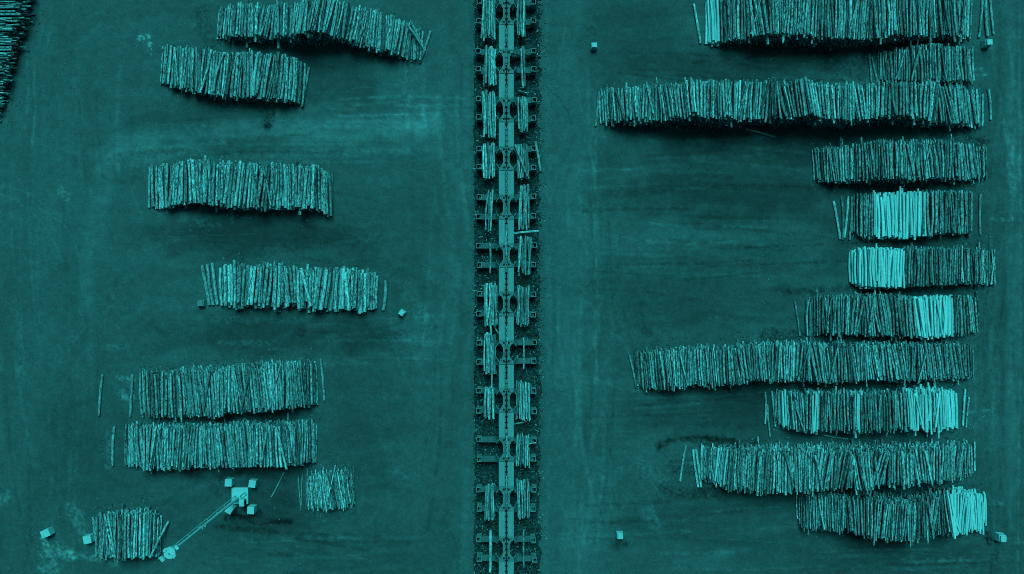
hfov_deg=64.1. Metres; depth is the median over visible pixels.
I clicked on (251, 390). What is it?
log
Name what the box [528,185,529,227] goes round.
log
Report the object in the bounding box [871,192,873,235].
log
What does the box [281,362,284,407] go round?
log
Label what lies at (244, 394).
log
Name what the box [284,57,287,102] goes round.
log
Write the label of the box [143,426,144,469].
log
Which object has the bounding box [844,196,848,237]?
log
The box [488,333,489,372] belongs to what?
log
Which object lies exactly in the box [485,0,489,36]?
log
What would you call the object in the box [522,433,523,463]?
log
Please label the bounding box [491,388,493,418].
log
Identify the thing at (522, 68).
log
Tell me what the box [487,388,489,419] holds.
log
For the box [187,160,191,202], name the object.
log
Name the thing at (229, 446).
log
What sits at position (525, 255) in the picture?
log
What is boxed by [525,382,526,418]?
log
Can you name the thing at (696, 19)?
log
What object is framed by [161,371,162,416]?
log
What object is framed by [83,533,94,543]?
ballast block
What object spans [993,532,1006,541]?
marker block
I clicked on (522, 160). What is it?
log
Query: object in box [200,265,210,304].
log
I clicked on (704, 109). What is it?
log
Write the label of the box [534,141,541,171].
log
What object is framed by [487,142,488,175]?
log
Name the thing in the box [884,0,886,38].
log
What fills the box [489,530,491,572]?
log
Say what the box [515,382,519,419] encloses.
log
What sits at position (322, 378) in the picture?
log
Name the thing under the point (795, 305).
log
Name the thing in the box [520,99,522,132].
log
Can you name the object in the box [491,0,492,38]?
log
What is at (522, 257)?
log
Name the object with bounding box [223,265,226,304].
log
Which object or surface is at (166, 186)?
log
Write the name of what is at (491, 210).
log
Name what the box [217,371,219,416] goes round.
log
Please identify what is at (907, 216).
log
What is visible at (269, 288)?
log
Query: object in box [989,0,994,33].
log
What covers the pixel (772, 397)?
log
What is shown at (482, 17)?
log
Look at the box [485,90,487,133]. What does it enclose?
log
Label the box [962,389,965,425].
log
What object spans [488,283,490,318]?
log
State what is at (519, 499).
log
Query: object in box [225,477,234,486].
ballast block
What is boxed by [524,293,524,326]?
log
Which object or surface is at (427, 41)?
log
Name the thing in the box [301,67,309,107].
log
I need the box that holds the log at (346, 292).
[344,272,350,309]
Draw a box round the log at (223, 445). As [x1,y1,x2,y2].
[221,427,227,467]
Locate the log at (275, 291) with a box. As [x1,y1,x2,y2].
[273,265,276,309]
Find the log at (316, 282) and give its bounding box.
[312,272,318,311]
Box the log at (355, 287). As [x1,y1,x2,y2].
[353,267,357,307]
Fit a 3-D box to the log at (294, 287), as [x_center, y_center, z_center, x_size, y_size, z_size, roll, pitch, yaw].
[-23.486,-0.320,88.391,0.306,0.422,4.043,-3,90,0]
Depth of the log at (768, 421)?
89.81 m
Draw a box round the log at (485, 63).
[485,45,486,82]
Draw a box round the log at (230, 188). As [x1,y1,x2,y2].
[227,163,233,207]
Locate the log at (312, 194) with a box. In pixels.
[310,164,315,208]
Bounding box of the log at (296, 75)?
[293,58,297,101]
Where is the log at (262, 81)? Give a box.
[259,55,267,99]
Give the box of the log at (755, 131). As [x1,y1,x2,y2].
[746,128,775,137]
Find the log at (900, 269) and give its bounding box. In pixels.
[899,249,902,286]
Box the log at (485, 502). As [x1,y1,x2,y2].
[484,485,486,520]
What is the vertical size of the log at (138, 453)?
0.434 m
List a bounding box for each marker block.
[197,300,205,306]
[398,309,406,316]
[590,43,596,50]
[616,531,622,538]
[981,39,992,48]
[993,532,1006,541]
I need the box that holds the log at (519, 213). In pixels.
[518,186,521,229]
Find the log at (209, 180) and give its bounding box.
[207,158,210,201]
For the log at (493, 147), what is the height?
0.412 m
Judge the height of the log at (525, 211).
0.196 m
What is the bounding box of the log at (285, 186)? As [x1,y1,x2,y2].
[283,164,287,207]
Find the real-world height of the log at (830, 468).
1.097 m
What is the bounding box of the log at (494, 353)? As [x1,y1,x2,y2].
[493,335,496,373]
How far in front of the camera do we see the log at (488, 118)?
88.35 m
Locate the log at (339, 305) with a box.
[338,268,341,308]
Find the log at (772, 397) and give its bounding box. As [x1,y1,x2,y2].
[771,391,775,426]
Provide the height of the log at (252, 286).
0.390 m
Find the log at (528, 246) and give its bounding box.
[527,236,529,259]
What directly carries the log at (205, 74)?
on the log pile
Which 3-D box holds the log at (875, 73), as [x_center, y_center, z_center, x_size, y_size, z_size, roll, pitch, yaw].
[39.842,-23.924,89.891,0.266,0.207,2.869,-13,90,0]
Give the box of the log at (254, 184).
[249,164,259,207]
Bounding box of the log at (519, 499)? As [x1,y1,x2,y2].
[518,483,520,518]
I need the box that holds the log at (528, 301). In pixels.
[527,285,529,323]
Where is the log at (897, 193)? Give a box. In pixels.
[896,191,898,235]
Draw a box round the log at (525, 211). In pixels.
[525,185,527,229]
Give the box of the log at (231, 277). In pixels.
[229,264,232,304]
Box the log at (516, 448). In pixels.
[516,435,518,465]
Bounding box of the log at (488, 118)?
[487,94,489,137]
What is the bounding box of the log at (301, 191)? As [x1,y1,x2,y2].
[299,167,304,206]
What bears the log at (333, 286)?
on the log pile
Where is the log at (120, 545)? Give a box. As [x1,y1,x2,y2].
[118,515,121,558]
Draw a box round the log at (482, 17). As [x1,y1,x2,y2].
[481,0,484,37]
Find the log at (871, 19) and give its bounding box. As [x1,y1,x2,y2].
[868,0,873,39]
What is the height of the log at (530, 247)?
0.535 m
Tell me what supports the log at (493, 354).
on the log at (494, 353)
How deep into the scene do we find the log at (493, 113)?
88.12 m
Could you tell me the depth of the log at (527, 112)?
88.33 m
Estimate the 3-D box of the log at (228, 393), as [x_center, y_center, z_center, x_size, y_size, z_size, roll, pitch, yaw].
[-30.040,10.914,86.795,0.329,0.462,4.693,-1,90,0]
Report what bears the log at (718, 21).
on the log pile
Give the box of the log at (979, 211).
[978,194,981,234]
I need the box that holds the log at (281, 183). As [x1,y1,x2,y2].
[278,163,282,207]
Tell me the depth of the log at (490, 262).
88.56 m
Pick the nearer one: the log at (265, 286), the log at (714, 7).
the log at (265, 286)
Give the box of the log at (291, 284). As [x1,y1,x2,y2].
[288,266,293,302]
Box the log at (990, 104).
[987,89,991,119]
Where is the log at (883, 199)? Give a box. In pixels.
[882,193,885,235]
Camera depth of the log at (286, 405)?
87.35 m
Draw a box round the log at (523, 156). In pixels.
[523,143,524,177]
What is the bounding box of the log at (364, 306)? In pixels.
[363,273,366,311]
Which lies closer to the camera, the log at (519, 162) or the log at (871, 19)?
the log at (871, 19)
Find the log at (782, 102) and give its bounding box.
[778,84,787,116]
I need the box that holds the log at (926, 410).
[924,394,927,431]
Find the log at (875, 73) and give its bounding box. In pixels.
[871,56,878,81]
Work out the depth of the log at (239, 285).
88.35 m
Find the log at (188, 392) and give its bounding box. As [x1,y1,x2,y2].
[184,368,191,412]
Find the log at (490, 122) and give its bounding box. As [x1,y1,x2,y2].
[489,92,492,137]
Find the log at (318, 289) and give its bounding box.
[314,268,322,308]
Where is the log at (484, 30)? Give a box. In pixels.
[483,9,485,40]
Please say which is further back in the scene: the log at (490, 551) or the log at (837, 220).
the log at (837, 220)
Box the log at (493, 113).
[492,91,494,137]
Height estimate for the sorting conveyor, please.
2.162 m
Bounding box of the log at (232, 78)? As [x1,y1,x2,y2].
[230,52,236,97]
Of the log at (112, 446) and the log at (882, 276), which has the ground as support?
the log at (112, 446)
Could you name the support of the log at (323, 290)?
on the log pile
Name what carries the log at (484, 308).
on the log pile
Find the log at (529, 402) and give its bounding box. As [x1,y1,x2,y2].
[529,383,529,421]
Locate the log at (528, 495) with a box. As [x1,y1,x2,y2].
[526,477,528,513]
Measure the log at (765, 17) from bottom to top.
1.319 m
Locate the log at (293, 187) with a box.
[291,164,294,205]
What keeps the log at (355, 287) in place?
on the log pile
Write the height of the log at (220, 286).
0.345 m
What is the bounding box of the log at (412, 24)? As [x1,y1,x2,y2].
[409,20,424,49]
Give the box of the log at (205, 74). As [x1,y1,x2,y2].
[199,49,211,92]
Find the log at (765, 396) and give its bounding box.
[764,392,766,423]
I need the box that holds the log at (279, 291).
[276,263,280,306]
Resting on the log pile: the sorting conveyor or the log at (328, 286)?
the log at (328, 286)
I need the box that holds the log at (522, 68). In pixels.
[520,48,523,87]
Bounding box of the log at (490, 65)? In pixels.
[489,46,490,85]
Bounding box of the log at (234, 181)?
[232,160,236,205]
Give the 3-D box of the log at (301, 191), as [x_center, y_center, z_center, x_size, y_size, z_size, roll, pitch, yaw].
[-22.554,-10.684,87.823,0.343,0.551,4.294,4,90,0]
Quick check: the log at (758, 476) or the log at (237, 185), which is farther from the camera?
the log at (237, 185)
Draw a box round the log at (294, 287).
[292,265,296,302]
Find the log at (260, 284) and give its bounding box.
[258,267,262,305]
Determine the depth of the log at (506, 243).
87.93 m
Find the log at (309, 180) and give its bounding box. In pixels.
[307,163,311,205]
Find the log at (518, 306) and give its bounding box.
[517,288,519,324]
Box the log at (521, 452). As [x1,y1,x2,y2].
[520,437,521,467]
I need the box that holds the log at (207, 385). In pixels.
[202,369,210,410]
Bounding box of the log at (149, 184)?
[148,166,150,207]
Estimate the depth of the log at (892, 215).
88.17 m
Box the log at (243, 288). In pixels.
[241,269,245,308]
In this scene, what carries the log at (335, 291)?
on the log pile
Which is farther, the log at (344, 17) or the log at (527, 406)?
the log at (527, 406)
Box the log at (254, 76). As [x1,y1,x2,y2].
[251,52,258,96]
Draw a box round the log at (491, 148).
[490,143,492,175]
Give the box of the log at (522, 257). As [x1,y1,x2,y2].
[521,238,523,272]
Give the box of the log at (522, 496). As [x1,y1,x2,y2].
[522,479,524,517]
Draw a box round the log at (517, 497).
[516,479,519,517]
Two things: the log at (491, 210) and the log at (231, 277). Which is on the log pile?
the log at (231, 277)
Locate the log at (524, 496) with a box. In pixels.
[524,481,525,517]
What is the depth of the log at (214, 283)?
89.64 m
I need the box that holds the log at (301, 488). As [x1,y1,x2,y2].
[301,473,302,506]
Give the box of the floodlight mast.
[159,487,248,561]
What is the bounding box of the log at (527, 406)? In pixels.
[526,383,528,420]
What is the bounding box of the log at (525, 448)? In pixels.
[525,435,526,467]
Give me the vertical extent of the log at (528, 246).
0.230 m
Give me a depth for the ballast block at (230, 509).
89.00 m
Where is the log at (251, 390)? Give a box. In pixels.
[248,367,255,413]
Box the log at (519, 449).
[518,434,520,465]
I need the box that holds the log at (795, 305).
[794,301,800,335]
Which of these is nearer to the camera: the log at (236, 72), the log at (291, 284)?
the log at (236, 72)
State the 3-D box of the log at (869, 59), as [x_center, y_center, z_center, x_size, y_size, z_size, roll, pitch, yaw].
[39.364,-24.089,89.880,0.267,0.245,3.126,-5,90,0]
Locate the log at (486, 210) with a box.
[485,190,489,229]
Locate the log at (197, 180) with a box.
[195,160,199,202]
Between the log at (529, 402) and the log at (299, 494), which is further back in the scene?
the log at (299, 494)
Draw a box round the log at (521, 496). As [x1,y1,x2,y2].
[520,480,523,518]
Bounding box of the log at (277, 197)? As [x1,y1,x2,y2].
[275,166,279,209]
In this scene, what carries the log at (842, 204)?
on the ground
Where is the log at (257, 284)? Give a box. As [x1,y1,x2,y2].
[254,264,260,302]
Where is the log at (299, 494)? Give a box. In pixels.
[298,477,301,510]
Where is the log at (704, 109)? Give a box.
[703,82,705,117]
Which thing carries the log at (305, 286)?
on the log pile
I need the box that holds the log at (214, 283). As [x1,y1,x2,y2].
[211,263,218,304]
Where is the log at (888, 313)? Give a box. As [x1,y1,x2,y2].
[884,294,892,335]
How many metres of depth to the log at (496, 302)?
88.40 m
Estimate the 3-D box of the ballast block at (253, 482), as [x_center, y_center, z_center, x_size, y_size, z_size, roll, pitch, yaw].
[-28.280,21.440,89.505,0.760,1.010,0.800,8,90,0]
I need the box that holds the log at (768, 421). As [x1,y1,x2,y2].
[767,404,770,436]
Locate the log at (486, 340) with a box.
[485,335,487,373]
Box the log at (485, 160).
[484,143,486,178]
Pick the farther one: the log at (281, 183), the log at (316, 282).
the log at (316, 282)
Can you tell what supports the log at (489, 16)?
on the log pile
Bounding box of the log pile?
[0,0,995,561]
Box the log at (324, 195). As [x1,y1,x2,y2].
[322,170,325,213]
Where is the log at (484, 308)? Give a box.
[484,284,485,326]
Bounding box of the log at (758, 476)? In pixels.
[756,456,761,495]
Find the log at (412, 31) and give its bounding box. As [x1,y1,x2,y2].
[407,25,425,50]
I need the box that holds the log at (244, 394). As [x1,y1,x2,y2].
[240,369,249,409]
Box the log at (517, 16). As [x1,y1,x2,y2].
[516,0,518,34]
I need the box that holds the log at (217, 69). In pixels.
[212,52,224,91]
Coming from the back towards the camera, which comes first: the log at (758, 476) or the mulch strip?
the mulch strip
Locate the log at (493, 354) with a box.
[490,335,494,373]
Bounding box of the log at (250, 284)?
[247,266,253,304]
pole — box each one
[490,324,492,387]
[514,230,538,234]
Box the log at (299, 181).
[297,164,300,207]
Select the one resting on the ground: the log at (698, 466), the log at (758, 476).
the log at (698, 466)
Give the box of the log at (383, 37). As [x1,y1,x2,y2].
[382,13,384,50]
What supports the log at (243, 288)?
on the log pile
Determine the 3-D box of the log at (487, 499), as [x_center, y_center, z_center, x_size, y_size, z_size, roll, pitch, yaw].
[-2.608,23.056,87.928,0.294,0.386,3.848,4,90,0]
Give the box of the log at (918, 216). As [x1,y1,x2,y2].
[917,191,920,235]
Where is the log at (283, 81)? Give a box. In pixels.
[280,53,286,98]
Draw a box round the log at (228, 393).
[227,368,229,411]
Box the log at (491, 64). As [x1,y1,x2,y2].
[491,46,492,83]
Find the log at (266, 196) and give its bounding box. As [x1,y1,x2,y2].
[264,167,270,211]
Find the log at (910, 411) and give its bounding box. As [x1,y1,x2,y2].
[907,391,912,428]
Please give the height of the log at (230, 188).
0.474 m
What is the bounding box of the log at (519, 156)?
[514,144,527,175]
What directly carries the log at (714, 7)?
on the log pile
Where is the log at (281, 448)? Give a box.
[276,430,287,469]
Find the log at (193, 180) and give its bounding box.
[191,159,196,202]
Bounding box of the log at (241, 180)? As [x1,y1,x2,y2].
[238,163,244,205]
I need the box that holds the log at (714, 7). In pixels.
[713,0,716,42]
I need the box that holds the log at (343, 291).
[341,266,345,308]
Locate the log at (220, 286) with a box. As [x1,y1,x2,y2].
[219,268,222,305]
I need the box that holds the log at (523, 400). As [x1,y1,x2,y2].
[522,382,524,420]
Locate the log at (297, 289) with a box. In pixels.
[296,270,300,308]
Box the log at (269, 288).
[266,267,272,304]
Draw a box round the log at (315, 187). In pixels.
[314,166,317,210]
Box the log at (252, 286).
[250,266,256,304]
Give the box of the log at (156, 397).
[153,374,157,417]
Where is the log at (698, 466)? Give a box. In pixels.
[695,449,701,486]
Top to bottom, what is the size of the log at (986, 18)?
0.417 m
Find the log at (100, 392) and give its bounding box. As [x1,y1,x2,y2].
[98,374,103,415]
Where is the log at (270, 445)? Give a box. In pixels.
[268,425,272,465]
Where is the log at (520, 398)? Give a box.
[519,380,521,418]
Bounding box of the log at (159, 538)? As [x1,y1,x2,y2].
[149,521,169,558]
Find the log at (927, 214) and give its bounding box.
[926,193,930,236]
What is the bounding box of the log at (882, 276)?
[880,248,883,286]
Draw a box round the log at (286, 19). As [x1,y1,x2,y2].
[285,2,288,35]
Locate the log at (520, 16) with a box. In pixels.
[519,0,521,35]
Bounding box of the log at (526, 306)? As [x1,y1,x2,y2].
[524,288,527,325]
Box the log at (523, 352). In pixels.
[523,337,524,368]
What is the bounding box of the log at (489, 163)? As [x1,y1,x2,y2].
[488,146,489,178]
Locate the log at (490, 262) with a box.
[489,243,491,272]
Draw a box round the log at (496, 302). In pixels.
[494,285,497,325]
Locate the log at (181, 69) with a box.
[179,49,184,89]
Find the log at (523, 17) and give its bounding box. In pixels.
[522,0,524,36]
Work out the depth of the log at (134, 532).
87.64 m
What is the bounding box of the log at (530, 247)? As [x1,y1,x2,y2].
[527,237,531,274]
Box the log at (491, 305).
[489,285,492,326]
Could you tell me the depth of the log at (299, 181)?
88.09 m
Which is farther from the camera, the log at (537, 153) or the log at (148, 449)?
the log at (537, 153)
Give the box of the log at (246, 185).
[243,166,249,204]
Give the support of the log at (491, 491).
on the log pile
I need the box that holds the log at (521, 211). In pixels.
[521,186,522,229]
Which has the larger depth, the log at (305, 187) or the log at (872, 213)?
the log at (872, 213)
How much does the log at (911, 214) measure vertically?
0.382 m
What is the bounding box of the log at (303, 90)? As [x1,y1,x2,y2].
[301,66,305,105]
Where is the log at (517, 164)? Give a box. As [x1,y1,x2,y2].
[516,145,518,178]
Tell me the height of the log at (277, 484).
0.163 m
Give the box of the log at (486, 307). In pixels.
[485,285,488,325]
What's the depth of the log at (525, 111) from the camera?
88.20 m
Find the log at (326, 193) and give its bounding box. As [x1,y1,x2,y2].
[325,171,327,213]
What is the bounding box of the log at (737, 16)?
[736,0,739,38]
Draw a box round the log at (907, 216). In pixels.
[905,194,908,238]
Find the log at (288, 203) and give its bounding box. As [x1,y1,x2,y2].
[286,167,289,208]
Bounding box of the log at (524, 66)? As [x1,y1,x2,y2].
[523,46,525,86]
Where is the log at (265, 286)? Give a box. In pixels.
[262,265,268,307]
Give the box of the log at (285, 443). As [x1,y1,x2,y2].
[282,425,287,465]
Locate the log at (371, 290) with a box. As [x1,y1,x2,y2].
[370,272,373,309]
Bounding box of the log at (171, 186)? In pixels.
[168,164,175,206]
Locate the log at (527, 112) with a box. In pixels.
[526,99,527,131]
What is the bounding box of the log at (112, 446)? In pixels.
[111,426,115,465]
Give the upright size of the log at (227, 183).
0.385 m
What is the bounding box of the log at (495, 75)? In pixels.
[493,48,496,84]
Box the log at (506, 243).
[505,227,507,258]
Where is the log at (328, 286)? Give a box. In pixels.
[324,267,331,307]
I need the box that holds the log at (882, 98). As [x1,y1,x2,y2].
[880,82,884,116]
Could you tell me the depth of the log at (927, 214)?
87.92 m
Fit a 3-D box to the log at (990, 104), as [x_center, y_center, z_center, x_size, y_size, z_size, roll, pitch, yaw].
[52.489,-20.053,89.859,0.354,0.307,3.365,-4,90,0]
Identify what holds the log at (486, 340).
on the log pile
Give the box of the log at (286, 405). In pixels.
[284,364,287,407]
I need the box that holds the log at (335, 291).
[334,271,339,311]
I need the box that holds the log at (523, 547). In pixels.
[523,529,524,566]
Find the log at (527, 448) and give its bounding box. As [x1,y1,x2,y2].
[527,434,528,465]
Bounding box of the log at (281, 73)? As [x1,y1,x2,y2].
[277,54,283,98]
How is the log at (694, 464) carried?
on the ground
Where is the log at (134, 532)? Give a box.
[133,512,136,558]
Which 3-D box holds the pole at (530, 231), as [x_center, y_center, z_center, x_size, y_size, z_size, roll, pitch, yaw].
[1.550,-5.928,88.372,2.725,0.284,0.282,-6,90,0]
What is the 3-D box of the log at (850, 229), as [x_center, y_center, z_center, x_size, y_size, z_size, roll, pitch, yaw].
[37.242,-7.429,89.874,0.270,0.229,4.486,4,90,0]
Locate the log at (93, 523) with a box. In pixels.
[92,516,96,550]
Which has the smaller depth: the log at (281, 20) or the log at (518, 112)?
the log at (281, 20)
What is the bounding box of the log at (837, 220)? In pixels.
[832,201,840,238]
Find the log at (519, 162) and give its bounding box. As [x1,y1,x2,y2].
[518,146,520,177]
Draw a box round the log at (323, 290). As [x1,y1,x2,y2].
[319,270,327,309]
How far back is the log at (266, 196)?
87.66 m
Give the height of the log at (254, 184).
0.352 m
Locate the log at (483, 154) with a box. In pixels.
[482,144,484,177]
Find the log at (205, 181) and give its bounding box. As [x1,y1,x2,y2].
[203,159,207,202]
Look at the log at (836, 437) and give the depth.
89.84 m
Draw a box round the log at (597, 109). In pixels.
[595,90,599,126]
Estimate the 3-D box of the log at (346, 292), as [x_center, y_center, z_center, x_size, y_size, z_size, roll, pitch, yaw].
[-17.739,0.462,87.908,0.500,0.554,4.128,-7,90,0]
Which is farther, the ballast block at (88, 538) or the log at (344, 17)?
the ballast block at (88, 538)
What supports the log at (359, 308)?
on the log pile
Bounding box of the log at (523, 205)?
[523,184,524,228]
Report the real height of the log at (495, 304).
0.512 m
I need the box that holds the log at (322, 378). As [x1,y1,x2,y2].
[319,359,324,400]
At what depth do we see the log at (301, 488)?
89.85 m
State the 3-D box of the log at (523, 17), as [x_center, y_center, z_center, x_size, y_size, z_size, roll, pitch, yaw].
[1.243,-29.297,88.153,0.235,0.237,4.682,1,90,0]
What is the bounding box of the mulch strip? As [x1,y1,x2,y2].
[473,0,541,573]
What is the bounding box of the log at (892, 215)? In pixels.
[890,194,893,234]
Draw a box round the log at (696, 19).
[693,4,700,43]
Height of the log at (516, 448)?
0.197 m
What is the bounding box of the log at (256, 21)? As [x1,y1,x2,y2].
[254,2,258,34]
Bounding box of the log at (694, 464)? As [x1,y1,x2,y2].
[692,449,698,486]
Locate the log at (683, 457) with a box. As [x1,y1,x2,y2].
[679,445,686,480]
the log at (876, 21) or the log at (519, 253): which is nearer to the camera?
the log at (876, 21)
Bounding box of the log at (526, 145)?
[525,144,527,177]
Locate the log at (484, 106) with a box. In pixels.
[482,92,485,137]
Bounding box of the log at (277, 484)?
[271,472,284,497]
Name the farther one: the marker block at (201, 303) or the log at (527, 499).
the marker block at (201, 303)
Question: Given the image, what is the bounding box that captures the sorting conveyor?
[476,0,536,573]
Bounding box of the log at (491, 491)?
[490,484,492,519]
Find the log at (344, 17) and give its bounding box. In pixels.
[342,0,348,37]
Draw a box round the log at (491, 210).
[490,190,493,230]
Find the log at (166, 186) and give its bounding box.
[165,165,168,207]
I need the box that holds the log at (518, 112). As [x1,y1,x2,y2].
[517,97,519,128]
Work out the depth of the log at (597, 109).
89.73 m
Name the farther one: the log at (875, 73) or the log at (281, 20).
the log at (875, 73)
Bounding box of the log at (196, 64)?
[195,47,197,90]
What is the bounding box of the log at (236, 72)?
[233,52,239,96]
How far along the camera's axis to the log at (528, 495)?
88.46 m
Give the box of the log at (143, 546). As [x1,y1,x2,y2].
[142,513,144,559]
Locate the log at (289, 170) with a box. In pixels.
[288,168,291,209]
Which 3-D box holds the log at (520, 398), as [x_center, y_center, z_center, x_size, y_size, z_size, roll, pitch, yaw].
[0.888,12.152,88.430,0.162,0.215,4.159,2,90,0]
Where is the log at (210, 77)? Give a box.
[208,49,212,94]
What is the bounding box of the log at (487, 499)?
[485,483,489,519]
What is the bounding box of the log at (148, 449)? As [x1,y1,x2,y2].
[146,424,151,469]
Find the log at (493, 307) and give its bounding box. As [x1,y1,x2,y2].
[492,285,493,324]
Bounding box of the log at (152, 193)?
[151,164,154,205]
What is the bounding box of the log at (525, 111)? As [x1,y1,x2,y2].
[524,97,526,128]
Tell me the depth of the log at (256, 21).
87.54 m
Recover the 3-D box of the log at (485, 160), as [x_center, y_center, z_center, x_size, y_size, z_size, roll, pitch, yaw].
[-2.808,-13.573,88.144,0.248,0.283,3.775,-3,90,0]
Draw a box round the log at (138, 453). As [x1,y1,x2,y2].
[136,423,141,466]
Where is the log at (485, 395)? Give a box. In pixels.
[483,387,486,416]
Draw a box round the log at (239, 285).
[237,265,241,301]
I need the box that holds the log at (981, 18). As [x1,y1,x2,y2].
[978,0,983,37]
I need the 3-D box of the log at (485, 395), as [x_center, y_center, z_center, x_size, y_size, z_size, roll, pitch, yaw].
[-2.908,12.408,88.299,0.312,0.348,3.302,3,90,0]
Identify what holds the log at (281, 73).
on the log pile
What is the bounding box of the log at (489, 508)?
[488,492,489,520]
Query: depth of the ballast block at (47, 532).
89.00 m
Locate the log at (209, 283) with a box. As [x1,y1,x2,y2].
[206,264,214,304]
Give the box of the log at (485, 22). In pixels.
[482,0,486,37]
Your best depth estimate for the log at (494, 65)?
88.30 m
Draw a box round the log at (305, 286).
[299,268,311,305]
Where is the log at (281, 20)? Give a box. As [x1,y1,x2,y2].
[279,2,282,35]
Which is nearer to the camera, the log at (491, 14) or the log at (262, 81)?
the log at (262, 81)
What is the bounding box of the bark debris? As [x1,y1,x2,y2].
[471,0,550,573]
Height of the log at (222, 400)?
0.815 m
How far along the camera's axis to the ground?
90.00 m
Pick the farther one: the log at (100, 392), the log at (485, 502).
the log at (100, 392)
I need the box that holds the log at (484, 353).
[483,333,485,370]
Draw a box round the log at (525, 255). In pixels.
[525,239,526,274]
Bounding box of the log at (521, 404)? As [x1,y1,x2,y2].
[520,384,521,418]
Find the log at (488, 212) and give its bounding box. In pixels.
[487,195,489,231]
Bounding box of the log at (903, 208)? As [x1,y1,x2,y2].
[902,193,904,238]
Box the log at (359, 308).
[358,273,362,313]
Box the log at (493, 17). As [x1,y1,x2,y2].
[491,0,495,37]
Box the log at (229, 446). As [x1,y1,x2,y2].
[225,427,231,467]
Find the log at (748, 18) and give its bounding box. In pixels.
[745,0,749,37]
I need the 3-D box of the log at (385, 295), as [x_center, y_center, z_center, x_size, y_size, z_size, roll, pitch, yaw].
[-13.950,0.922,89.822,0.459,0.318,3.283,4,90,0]
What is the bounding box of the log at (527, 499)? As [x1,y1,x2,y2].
[527,482,528,517]
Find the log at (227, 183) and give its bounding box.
[223,163,230,203]
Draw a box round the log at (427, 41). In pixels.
[419,30,431,62]
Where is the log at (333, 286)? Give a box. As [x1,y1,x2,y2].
[329,268,335,310]
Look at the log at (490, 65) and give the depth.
88.00 m
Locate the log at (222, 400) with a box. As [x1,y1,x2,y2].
[221,371,223,416]
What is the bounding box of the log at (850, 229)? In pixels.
[848,211,851,239]
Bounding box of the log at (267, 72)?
[263,53,272,97]
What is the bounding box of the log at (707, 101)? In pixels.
[706,79,709,115]
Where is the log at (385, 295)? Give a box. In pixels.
[382,280,386,309]
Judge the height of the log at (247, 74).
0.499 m
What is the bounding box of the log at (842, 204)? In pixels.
[840,196,843,239]
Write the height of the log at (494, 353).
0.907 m
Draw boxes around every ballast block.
[40,526,54,538]
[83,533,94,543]
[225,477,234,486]
[225,504,236,514]
[247,504,256,513]
[248,478,258,487]
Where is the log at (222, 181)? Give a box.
[220,163,223,202]
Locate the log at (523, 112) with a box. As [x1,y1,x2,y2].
[522,96,524,130]
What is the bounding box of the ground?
[0,0,1023,573]
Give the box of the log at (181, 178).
[180,161,183,200]
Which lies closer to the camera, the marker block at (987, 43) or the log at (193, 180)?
the log at (193, 180)
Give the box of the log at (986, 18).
[984,0,988,36]
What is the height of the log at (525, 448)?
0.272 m
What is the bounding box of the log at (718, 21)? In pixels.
[716,0,719,41]
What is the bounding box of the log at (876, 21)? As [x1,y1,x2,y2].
[873,0,878,38]
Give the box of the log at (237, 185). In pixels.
[234,160,241,205]
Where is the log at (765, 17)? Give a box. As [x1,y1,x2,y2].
[762,0,769,33]
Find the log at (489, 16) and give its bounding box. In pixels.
[489,0,490,34]
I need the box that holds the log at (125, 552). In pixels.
[124,516,126,558]
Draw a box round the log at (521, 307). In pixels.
[520,289,522,326]
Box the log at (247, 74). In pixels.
[246,52,248,96]
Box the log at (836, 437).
[824,435,847,439]
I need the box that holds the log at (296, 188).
[294,165,297,206]
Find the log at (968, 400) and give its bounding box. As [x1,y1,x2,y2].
[965,397,969,427]
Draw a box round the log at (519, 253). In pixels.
[518,236,521,271]
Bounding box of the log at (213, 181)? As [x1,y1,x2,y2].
[211,162,215,205]
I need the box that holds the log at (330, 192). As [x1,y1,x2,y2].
[328,171,331,215]
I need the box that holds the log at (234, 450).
[232,425,237,466]
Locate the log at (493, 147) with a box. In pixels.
[492,143,494,176]
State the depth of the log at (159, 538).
88.70 m
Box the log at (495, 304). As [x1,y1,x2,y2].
[494,283,497,324]
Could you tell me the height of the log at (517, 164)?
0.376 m
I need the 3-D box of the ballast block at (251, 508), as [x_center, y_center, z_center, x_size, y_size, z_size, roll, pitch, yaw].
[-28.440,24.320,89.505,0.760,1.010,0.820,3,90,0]
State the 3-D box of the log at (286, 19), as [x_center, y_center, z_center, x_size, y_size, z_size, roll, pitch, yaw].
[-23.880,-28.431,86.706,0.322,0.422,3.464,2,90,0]
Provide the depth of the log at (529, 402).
88.33 m
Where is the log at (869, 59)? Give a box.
[868,53,871,81]
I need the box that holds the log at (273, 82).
[270,54,276,98]
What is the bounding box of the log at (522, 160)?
[520,144,522,177]
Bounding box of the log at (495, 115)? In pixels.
[494,92,495,138]
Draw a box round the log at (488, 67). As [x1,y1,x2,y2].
[488,48,489,85]
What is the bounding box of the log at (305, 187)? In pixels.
[303,166,308,208]
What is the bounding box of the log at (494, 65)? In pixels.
[493,49,495,85]
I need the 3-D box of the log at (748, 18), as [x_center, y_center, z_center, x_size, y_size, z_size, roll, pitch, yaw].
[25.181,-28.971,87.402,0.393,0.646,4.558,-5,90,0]
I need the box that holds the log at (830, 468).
[826,451,834,488]
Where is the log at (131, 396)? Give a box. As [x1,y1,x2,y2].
[129,374,133,416]
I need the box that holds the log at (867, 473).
[864,452,870,490]
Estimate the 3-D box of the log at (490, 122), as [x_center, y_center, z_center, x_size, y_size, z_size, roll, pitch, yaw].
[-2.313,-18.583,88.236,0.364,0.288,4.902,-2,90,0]
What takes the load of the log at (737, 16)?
on the log pile
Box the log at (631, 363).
[628,354,635,387]
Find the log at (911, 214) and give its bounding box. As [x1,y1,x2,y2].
[909,191,912,234]

